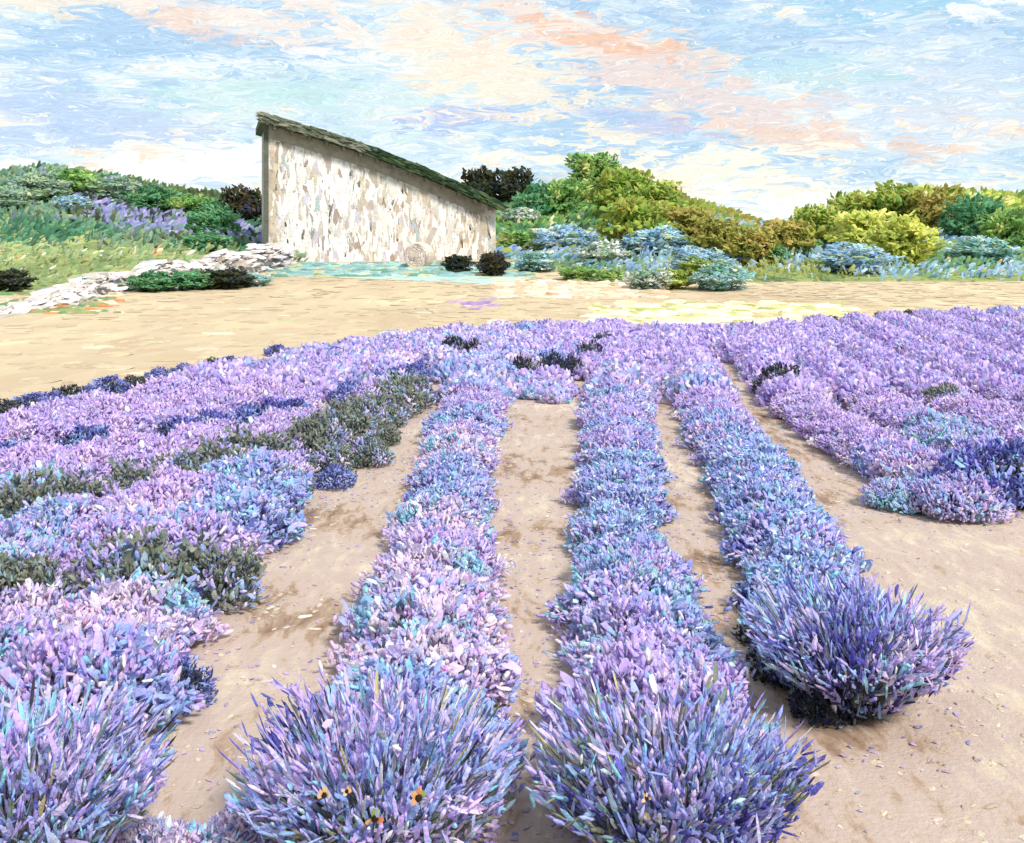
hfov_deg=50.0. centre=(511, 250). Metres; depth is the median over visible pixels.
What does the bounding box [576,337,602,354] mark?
dark clump
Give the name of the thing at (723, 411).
lavender plant
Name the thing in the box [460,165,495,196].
tree
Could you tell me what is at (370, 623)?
lavender plant
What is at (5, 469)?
lavender plant
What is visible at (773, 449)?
lavender plant
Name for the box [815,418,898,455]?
lavender plant
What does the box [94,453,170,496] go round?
sage clump
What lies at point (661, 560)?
lavender plant
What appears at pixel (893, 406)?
lavender plant
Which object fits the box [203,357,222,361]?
dark tuft
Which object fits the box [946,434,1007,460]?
lavender plant
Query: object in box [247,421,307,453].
lavender plant
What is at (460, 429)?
lavender plant
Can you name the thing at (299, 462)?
lavender plant
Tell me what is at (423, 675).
lavender plant
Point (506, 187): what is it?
tree
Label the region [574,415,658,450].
lavender plant
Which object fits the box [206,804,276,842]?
lavender plant
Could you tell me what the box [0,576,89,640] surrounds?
lavender plant
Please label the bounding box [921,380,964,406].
dark clump
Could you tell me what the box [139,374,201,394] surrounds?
lavender plant
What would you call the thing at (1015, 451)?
lavender plant
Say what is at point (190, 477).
lavender plant
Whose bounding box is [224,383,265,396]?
lavender plant
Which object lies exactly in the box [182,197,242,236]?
tree
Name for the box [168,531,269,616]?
sage clump
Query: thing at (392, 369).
lavender plant
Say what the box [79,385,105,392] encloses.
dark tuft
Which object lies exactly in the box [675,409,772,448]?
lavender plant
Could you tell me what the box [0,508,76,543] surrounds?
lavender plant
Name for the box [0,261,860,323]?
herbs
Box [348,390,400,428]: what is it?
sage clump
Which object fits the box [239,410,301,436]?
lavender plant
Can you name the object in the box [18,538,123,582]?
lavender plant
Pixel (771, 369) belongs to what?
dark clump
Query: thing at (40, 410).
lavender plant
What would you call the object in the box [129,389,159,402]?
lavender plant
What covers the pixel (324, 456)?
sage clump
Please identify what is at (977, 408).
lavender plant
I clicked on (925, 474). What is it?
lavender plant
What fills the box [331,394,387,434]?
sage clump
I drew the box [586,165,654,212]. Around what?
tree
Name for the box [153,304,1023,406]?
distant lavender
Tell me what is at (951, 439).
lavender plant
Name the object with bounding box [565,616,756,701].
lavender plant
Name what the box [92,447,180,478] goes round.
lavender plant
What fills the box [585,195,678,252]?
bush
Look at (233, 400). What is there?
lavender plant
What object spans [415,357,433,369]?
lavender plant
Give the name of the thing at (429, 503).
lavender plant
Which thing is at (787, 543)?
lavender plant
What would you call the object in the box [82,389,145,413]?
lavender plant
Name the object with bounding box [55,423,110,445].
lavender plant
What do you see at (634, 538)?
lavender plant
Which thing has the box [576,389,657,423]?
lavender plant
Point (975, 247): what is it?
bush
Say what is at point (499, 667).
lavender plant
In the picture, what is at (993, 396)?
lavender plant
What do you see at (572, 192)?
tree
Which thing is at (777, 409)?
lavender plant
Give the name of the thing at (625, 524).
lavender plant
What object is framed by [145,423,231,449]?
lavender plant
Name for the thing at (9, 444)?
lavender plant
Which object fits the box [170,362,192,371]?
dark tuft
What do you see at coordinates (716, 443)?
lavender plant
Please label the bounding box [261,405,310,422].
lavender plant
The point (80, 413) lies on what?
lavender plant
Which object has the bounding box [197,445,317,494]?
lavender plant
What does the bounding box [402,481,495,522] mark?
lavender plant
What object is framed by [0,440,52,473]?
lavender plant
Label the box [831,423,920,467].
lavender plant
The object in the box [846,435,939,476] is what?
lavender plant
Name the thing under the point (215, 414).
lavender plant
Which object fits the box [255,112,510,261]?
barn
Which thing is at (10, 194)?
tree
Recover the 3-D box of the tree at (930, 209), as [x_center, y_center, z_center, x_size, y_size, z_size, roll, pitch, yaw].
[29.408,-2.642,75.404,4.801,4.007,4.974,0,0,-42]
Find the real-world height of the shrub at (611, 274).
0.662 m
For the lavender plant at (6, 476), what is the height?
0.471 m
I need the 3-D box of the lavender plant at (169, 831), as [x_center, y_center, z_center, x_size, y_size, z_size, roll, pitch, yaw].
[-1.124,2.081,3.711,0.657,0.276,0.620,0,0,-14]
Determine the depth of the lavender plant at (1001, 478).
9.36 m
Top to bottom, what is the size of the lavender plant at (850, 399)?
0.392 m
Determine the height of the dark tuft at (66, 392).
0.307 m
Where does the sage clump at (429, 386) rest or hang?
on the ground at (910, 802)
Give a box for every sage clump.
[0,464,68,521]
[0,551,42,595]
[0,552,86,611]
[48,464,127,498]
[63,524,205,612]
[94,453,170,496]
[144,445,205,473]
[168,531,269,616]
[178,432,257,468]
[210,422,285,458]
[260,429,311,462]
[285,463,316,494]
[288,408,351,455]
[297,437,356,475]
[318,397,373,442]
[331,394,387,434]
[342,428,395,468]
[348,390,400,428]
[362,419,402,445]
[364,386,411,420]
[373,378,423,417]
[383,376,427,413]
[384,368,436,408]
[385,405,407,426]
[416,374,433,401]
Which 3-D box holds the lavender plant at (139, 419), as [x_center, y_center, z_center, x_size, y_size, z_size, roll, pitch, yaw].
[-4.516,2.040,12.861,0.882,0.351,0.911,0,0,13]
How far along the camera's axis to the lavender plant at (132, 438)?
11.33 m
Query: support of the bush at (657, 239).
on the hill at (954, 277)
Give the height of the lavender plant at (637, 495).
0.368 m
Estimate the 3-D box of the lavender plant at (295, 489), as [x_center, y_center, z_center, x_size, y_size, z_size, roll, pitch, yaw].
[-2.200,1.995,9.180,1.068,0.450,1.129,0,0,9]
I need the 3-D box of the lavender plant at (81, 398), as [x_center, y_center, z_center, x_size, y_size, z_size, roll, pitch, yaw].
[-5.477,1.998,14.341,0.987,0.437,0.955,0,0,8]
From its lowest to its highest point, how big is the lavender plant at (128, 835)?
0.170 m
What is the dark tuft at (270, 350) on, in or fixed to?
on the straw field
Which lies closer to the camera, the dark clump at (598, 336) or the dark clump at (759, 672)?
the dark clump at (759, 672)
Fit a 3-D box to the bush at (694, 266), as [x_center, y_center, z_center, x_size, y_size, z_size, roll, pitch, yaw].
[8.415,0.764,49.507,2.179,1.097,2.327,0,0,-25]
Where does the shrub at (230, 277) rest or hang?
on the straw field
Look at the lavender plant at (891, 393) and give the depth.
14.49 m
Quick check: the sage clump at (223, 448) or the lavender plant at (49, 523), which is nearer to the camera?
the lavender plant at (49, 523)
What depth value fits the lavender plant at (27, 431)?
11.79 m
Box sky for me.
[0,0,1023,220]
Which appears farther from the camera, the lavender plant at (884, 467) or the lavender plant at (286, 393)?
the lavender plant at (286, 393)
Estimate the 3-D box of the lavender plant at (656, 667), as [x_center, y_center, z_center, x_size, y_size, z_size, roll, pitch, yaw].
[0.623,1.990,4.897,0.996,0.454,1.055,0,0,-44]
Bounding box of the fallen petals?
[139,361,1023,841]
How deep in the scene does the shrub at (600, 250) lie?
55.49 m
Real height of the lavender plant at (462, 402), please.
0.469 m
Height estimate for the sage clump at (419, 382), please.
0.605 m
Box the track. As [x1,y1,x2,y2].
[0,271,270,317]
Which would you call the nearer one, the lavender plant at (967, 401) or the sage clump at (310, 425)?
the sage clump at (310, 425)
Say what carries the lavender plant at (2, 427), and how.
on the ground at (910, 802)
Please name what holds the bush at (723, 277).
on the straw field
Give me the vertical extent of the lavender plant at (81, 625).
0.429 m
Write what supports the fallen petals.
on the ground at (910, 802)
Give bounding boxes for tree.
[0,169,73,202]
[0,183,44,209]
[40,168,107,194]
[81,175,142,203]
[122,181,182,213]
[165,193,217,216]
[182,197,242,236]
[212,183,261,225]
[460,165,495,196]
[483,165,540,202]
[511,178,565,215]
[537,177,595,213]
[564,151,621,189]
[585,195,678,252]
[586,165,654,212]
[634,179,689,216]
[662,204,716,238]
[683,214,741,254]
[721,223,783,266]
[755,217,818,254]
[793,203,842,243]
[823,208,897,248]
[826,189,887,224]
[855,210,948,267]
[858,179,924,220]
[897,183,965,231]
[935,191,1008,236]
[970,206,1023,246]
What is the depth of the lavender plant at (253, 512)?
8.14 m
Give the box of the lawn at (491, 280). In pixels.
[287,263,524,283]
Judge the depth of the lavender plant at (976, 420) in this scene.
12.92 m
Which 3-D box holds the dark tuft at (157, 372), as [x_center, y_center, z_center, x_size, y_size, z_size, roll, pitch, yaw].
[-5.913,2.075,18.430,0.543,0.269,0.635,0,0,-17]
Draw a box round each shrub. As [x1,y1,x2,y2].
[122,268,180,291]
[167,269,216,290]
[200,267,257,288]
[244,272,273,286]
[439,254,475,271]
[474,250,511,275]
[557,265,597,280]
[569,238,632,265]
[589,269,623,280]
[619,268,677,289]
[654,269,695,289]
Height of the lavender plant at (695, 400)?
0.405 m
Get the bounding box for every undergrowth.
[0,160,307,290]
[495,179,1023,281]
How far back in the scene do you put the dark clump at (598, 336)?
23.47 m
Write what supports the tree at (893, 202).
on the hill at (954, 277)
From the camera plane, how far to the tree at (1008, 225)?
60.39 m
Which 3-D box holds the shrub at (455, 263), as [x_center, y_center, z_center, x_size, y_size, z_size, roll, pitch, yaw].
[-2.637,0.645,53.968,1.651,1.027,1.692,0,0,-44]
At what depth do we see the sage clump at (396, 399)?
13.92 m
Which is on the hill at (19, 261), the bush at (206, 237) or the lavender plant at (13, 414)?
the bush at (206, 237)
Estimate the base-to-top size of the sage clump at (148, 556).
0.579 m
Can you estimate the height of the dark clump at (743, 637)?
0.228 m
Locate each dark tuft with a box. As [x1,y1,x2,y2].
[0,398,27,413]
[8,391,51,408]
[35,390,69,400]
[49,384,87,397]
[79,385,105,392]
[85,374,131,393]
[122,374,145,386]
[144,366,174,379]
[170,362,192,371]
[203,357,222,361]
[220,355,236,360]
[263,343,289,355]
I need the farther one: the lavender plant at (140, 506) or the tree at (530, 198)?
the tree at (530, 198)
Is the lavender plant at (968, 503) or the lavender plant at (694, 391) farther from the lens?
the lavender plant at (694, 391)
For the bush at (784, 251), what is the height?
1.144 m
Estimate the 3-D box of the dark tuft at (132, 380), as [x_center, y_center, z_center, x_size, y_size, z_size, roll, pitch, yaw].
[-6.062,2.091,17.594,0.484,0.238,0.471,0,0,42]
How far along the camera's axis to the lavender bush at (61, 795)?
3.78 m
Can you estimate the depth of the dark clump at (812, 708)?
5.13 m
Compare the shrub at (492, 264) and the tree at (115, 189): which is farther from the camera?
the tree at (115, 189)
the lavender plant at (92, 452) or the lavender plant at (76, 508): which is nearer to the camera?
the lavender plant at (76, 508)
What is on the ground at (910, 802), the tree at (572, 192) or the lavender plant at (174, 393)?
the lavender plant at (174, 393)
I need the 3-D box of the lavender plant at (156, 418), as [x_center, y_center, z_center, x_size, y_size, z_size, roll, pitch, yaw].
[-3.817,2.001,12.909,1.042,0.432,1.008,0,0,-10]
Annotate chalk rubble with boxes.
[0,243,297,313]
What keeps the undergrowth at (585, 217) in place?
on the hill at (954, 277)
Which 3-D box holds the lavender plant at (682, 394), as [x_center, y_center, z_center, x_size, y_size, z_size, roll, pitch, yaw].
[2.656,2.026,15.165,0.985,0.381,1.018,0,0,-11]
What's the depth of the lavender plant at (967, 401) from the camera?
13.94 m
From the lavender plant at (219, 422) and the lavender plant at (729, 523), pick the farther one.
the lavender plant at (219, 422)
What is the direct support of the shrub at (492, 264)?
on the lawn at (491, 280)
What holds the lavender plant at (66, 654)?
on the ground at (910, 802)
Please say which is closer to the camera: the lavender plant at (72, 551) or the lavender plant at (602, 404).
the lavender plant at (72, 551)
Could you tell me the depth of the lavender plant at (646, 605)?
5.84 m
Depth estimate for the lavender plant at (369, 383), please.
15.23 m
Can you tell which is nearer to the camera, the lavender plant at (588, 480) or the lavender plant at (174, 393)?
the lavender plant at (588, 480)
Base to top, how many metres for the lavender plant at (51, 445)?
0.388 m
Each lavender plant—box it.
[0,404,52,428]
[0,419,25,442]
[0,439,23,448]
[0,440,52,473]
[0,459,90,504]
[0,460,15,474]
[0,489,127,527]
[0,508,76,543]
[0,518,76,568]
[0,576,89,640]
[0,605,57,660]
[0,618,206,759]
[0,661,50,696]
[2,418,76,444]
[15,450,109,478]
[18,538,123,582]
[22,435,71,452]
[25,605,197,700]
[27,396,73,412]
[29,402,78,421]
[29,441,116,468]
[36,416,91,442]
[43,406,98,422]
[46,563,233,651]
[54,510,171,561]
[55,387,108,406]
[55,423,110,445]
[60,392,136,419]
[66,435,137,457]
[67,411,153,437]
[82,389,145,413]
[84,491,191,540]
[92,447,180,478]
[95,474,210,507]
[97,811,190,842]
[106,411,152,432]
[106,428,169,448]
[120,400,168,415]
[121,502,273,571]
[125,432,212,466]
[128,381,184,394]
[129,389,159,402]
[133,815,273,842]
[137,651,218,715]
[138,391,189,409]
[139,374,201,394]
[144,402,214,432]
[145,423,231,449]
[147,460,222,497]
[149,415,198,436]
[161,390,193,400]
[166,485,311,548]
[171,394,239,418]
[176,420,234,434]
[186,385,217,395]
[187,416,236,428]
[188,479,290,533]
[189,391,254,411]
[190,459,313,515]
[194,384,261,404]
[196,408,241,423]
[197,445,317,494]
[202,380,229,391]
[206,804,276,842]
[222,373,278,391]
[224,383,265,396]
[225,401,272,424]
[226,427,263,444]
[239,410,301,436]
[243,446,320,474]
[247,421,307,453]
[252,385,317,407]
[252,397,294,417]
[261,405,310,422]
[272,381,325,402]
[273,382,325,410]
[279,396,320,412]
[283,405,320,413]
[284,687,538,842]
[287,651,526,738]
[313,462,357,491]
[324,582,514,666]
[326,378,364,406]
[331,609,522,708]
[333,558,512,632]
[339,375,387,399]
[350,532,511,601]
[373,365,404,374]
[380,503,497,555]
[381,492,484,539]
[391,366,413,374]
[398,521,515,576]
[400,468,501,509]
[401,448,491,487]
[402,362,429,376]
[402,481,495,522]
[405,461,501,495]
[411,430,502,463]
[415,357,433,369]
[419,415,501,444]
[420,403,507,437]
[421,422,499,451]
[425,436,500,472]
[427,395,513,427]
[437,378,511,405]
[438,384,512,411]
[438,388,505,413]
[532,632,751,740]
[532,683,779,830]
[536,559,719,632]
[553,589,730,667]
[559,460,664,507]
[560,496,663,537]
[561,511,668,557]
[561,542,711,597]
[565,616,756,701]
[569,427,666,467]
[570,527,697,577]
[573,395,657,429]
[573,445,677,482]
[573,480,678,528]
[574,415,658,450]
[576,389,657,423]
[576,458,669,493]
[580,404,660,433]
[582,376,657,401]
[584,427,663,456]
[585,415,664,444]
[587,383,658,413]
[670,390,740,419]
[672,384,741,404]
[673,385,748,410]
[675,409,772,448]
[678,398,758,430]
[679,397,753,416]
[686,406,758,438]
[688,432,782,466]
[693,419,771,453]
[697,448,807,486]
[702,440,802,473]
[706,460,799,495]
[707,480,825,526]
[710,465,815,507]
[716,507,862,564]
[718,498,846,545]
[723,552,883,610]
[726,528,873,582]
[737,578,866,633]
[744,596,904,693]
[764,387,836,407]
[768,391,841,417]
[782,399,855,424]
[786,403,849,430]
[791,403,869,439]
[804,414,876,448]
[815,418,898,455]
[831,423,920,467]
[844,386,907,410]
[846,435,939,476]
[847,389,913,412]
[849,394,905,415]
[857,442,956,481]
[858,473,932,514]
[860,383,902,394]
[863,397,929,423]
[873,405,939,434]
[894,405,976,439]
[899,456,965,478]
[900,468,1019,524]
[905,416,999,447]
[911,384,983,405]
[914,463,973,512]
[928,422,1004,454]
[928,439,1023,508]
[930,391,981,411]
[940,395,1002,414]
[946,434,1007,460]
[954,398,1018,418]
[954,437,1023,504]
[962,410,1015,429]
[980,411,1023,434]
[984,381,1023,400]
[997,388,1022,401]
[997,420,1023,443]
[999,387,1023,409]
[1013,401,1023,413]
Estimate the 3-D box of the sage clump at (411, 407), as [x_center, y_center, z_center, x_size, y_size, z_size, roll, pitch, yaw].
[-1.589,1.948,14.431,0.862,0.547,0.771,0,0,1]
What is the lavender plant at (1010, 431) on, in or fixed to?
on the ground at (910, 802)
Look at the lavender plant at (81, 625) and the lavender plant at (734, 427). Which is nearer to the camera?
the lavender plant at (81, 625)
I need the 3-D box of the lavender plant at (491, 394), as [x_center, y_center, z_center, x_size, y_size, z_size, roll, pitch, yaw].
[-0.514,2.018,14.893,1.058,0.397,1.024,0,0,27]
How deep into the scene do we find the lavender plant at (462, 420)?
12.37 m
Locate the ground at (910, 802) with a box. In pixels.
[36,262,1023,842]
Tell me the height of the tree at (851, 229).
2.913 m
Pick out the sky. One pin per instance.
(765, 109)
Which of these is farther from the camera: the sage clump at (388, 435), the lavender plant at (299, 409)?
the lavender plant at (299, 409)
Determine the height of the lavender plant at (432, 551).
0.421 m
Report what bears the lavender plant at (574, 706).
on the ground at (910, 802)
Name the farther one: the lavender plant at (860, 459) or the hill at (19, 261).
the hill at (19, 261)
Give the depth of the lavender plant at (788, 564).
6.68 m
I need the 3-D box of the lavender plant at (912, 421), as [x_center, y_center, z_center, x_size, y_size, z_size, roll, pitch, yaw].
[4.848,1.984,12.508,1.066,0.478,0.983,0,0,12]
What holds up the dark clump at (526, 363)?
on the ground at (910, 802)
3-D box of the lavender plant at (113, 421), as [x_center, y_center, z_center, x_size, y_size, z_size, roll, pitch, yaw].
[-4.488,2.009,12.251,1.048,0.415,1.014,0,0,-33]
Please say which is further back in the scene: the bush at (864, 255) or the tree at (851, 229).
the tree at (851, 229)
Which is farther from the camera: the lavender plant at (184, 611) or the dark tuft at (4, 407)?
the dark tuft at (4, 407)
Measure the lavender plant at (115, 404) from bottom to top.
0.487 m
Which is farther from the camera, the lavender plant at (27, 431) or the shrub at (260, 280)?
the shrub at (260, 280)
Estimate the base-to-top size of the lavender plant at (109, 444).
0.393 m
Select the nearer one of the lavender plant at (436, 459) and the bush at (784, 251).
the lavender plant at (436, 459)
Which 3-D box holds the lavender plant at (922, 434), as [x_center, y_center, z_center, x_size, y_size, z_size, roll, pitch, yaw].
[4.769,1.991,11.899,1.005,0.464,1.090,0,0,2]
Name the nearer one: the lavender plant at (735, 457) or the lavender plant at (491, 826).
the lavender plant at (491, 826)
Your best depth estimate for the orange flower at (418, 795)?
3.52 m
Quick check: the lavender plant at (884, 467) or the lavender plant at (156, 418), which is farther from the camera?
the lavender plant at (156, 418)
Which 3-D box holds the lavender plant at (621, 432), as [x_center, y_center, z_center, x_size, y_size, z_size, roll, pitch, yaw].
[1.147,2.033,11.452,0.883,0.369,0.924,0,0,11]
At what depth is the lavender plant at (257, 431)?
11.40 m
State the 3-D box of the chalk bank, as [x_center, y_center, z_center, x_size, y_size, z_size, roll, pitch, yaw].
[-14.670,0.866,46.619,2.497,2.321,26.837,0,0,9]
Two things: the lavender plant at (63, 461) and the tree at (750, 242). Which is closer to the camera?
the lavender plant at (63, 461)
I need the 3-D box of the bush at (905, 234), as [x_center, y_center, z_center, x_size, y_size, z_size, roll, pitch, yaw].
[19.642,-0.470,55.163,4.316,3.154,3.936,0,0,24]
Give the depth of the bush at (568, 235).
61.82 m
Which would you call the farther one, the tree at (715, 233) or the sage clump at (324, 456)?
the tree at (715, 233)
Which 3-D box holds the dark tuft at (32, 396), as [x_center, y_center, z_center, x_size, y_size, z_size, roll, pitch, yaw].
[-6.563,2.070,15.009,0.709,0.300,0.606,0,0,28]
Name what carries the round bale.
on the ground at (910, 802)
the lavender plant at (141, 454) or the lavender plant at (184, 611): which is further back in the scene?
the lavender plant at (141, 454)
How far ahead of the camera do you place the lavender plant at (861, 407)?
13.98 m
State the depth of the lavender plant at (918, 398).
14.83 m
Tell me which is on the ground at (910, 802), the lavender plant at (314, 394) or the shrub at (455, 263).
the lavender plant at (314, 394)
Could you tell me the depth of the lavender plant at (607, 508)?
8.35 m
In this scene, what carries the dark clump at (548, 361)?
on the ground at (910, 802)
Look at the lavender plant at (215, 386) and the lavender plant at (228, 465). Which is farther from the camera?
the lavender plant at (215, 386)
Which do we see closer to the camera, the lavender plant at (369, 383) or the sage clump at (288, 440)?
the sage clump at (288, 440)
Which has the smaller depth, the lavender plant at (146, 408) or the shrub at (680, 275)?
the lavender plant at (146, 408)
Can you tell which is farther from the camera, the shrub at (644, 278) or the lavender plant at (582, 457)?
the shrub at (644, 278)
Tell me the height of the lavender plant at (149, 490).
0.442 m
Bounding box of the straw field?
[0,259,1023,400]
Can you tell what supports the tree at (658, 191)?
on the hill at (954, 277)
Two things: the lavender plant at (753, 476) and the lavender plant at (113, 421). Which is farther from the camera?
the lavender plant at (113, 421)
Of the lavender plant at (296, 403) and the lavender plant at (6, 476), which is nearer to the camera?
the lavender plant at (6, 476)
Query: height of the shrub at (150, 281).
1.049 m
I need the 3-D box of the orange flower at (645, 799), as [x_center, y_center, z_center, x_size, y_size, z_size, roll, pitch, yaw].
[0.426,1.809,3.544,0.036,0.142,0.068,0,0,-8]
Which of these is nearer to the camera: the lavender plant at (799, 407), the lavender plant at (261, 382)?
the lavender plant at (799, 407)
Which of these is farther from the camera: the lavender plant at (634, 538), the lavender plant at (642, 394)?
the lavender plant at (642, 394)
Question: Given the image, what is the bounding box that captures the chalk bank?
[37,245,293,305]
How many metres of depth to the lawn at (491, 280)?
50.51 m
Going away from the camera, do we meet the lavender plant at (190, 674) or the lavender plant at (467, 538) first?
the lavender plant at (190, 674)
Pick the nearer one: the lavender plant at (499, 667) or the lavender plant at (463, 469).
the lavender plant at (499, 667)
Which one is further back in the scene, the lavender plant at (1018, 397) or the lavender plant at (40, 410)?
the lavender plant at (1018, 397)
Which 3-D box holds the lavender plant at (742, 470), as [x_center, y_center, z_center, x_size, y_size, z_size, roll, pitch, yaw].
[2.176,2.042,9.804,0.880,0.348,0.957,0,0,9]
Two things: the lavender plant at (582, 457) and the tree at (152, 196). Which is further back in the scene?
the tree at (152, 196)
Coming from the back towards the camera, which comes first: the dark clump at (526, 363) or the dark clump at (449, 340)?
the dark clump at (449, 340)
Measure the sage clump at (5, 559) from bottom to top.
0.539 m
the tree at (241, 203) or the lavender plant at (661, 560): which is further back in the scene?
the tree at (241, 203)
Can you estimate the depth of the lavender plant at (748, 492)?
8.71 m
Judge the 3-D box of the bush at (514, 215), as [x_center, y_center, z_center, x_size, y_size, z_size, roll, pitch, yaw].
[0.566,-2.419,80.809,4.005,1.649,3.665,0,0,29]
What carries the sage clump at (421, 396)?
on the ground at (910, 802)
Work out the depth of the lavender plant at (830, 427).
12.22 m
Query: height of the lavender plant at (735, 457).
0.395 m
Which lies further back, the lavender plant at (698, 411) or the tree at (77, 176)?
the tree at (77, 176)
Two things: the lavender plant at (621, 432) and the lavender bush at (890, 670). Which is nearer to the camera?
the lavender bush at (890, 670)
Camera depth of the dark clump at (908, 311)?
33.45 m
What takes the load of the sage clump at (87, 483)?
on the ground at (910, 802)
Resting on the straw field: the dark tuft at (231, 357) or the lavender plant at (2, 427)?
the dark tuft at (231, 357)
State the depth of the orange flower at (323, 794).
3.54 m
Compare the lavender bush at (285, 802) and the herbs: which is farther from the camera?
the herbs
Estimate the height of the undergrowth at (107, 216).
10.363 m
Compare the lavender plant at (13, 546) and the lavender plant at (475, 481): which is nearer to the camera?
the lavender plant at (13, 546)
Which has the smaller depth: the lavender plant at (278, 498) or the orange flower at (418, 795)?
the orange flower at (418, 795)
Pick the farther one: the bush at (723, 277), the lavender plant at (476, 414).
the bush at (723, 277)
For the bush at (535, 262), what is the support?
on the straw field
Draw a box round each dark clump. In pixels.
[442,332,464,347]
[456,338,481,351]
[513,352,535,370]
[533,349,571,371]
[564,352,583,378]
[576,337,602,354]
[592,330,612,338]
[730,617,758,648]
[745,642,791,690]
[749,361,808,393]
[785,684,857,729]
[903,309,913,314]
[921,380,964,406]
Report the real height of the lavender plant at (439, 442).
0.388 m
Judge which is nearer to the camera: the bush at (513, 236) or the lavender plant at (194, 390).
the lavender plant at (194, 390)
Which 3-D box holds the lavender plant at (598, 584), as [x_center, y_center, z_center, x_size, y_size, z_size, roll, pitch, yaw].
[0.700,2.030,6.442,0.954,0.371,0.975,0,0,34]
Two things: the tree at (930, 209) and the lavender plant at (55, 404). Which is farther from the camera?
the tree at (930, 209)
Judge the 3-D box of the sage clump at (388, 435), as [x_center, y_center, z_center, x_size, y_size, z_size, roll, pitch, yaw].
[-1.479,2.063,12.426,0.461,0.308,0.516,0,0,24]
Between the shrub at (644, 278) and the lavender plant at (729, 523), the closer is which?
the lavender plant at (729, 523)
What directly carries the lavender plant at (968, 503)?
on the ground at (910, 802)
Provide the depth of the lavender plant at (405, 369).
17.70 m
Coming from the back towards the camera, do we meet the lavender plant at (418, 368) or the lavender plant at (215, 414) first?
the lavender plant at (418, 368)
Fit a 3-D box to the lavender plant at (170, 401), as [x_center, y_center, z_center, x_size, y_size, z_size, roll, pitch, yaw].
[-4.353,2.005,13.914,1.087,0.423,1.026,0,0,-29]
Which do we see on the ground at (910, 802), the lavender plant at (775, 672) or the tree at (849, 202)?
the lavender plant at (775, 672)
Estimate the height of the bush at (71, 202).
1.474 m
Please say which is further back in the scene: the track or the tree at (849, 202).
the tree at (849, 202)
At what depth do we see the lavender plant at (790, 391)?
14.92 m
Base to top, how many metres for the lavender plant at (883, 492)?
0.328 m
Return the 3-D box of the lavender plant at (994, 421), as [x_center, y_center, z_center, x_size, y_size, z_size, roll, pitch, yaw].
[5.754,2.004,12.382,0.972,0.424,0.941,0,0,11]
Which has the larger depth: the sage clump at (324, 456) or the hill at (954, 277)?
the hill at (954, 277)
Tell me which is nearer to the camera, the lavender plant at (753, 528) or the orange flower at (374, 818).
the orange flower at (374, 818)
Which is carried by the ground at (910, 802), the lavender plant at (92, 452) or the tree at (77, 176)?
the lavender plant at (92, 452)
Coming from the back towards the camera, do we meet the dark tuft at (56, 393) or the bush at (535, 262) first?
the bush at (535, 262)
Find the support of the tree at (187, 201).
on the hill at (19, 261)
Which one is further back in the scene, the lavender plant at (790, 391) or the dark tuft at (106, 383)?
the dark tuft at (106, 383)
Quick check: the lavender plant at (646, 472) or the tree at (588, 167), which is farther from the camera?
the tree at (588, 167)
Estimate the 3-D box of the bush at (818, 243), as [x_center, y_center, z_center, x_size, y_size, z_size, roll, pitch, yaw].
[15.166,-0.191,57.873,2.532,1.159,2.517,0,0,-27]
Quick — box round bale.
[404,242,433,266]
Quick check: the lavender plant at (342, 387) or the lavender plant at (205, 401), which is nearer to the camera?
the lavender plant at (205, 401)
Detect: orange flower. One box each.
[317,786,330,828]
[341,786,351,815]
[365,808,383,842]
[411,788,426,820]
[636,792,650,827]
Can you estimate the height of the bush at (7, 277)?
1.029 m
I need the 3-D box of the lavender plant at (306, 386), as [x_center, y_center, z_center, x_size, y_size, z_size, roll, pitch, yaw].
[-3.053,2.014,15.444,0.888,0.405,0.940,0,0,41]
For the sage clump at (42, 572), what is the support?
on the ground at (910, 802)
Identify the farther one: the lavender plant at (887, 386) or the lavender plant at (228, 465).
the lavender plant at (887, 386)
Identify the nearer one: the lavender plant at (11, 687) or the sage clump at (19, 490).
the lavender plant at (11, 687)
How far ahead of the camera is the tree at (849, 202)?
77.16 m
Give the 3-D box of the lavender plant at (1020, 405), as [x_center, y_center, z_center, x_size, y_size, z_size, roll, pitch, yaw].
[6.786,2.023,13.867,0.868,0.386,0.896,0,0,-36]
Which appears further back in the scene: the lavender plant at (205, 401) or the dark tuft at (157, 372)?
the dark tuft at (157, 372)
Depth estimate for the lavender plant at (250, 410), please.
13.09 m
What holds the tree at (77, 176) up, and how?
on the hill at (19, 261)
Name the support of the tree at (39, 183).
on the hill at (19, 261)
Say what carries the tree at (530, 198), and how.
on the hill at (954, 277)
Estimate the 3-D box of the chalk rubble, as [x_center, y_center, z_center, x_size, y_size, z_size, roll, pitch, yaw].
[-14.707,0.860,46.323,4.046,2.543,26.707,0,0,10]
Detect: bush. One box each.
[0,267,37,290]
[0,674,179,842]
[46,194,95,212]
[182,228,233,250]
[216,657,530,842]
[497,207,543,224]
[498,229,541,247]
[509,250,560,271]
[512,653,831,842]
[526,221,599,250]
[615,225,691,253]
[664,245,735,269]
[676,255,723,275]
[687,262,754,291]
[737,563,976,725]
[753,244,793,263]
[794,236,824,255]
[809,241,904,272]
[938,235,1023,262]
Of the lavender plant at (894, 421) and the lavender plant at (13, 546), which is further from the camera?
the lavender plant at (894, 421)
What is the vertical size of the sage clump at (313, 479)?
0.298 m
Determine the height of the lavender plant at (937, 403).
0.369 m
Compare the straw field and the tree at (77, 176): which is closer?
the straw field
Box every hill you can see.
[0,172,305,293]
[505,221,1023,281]

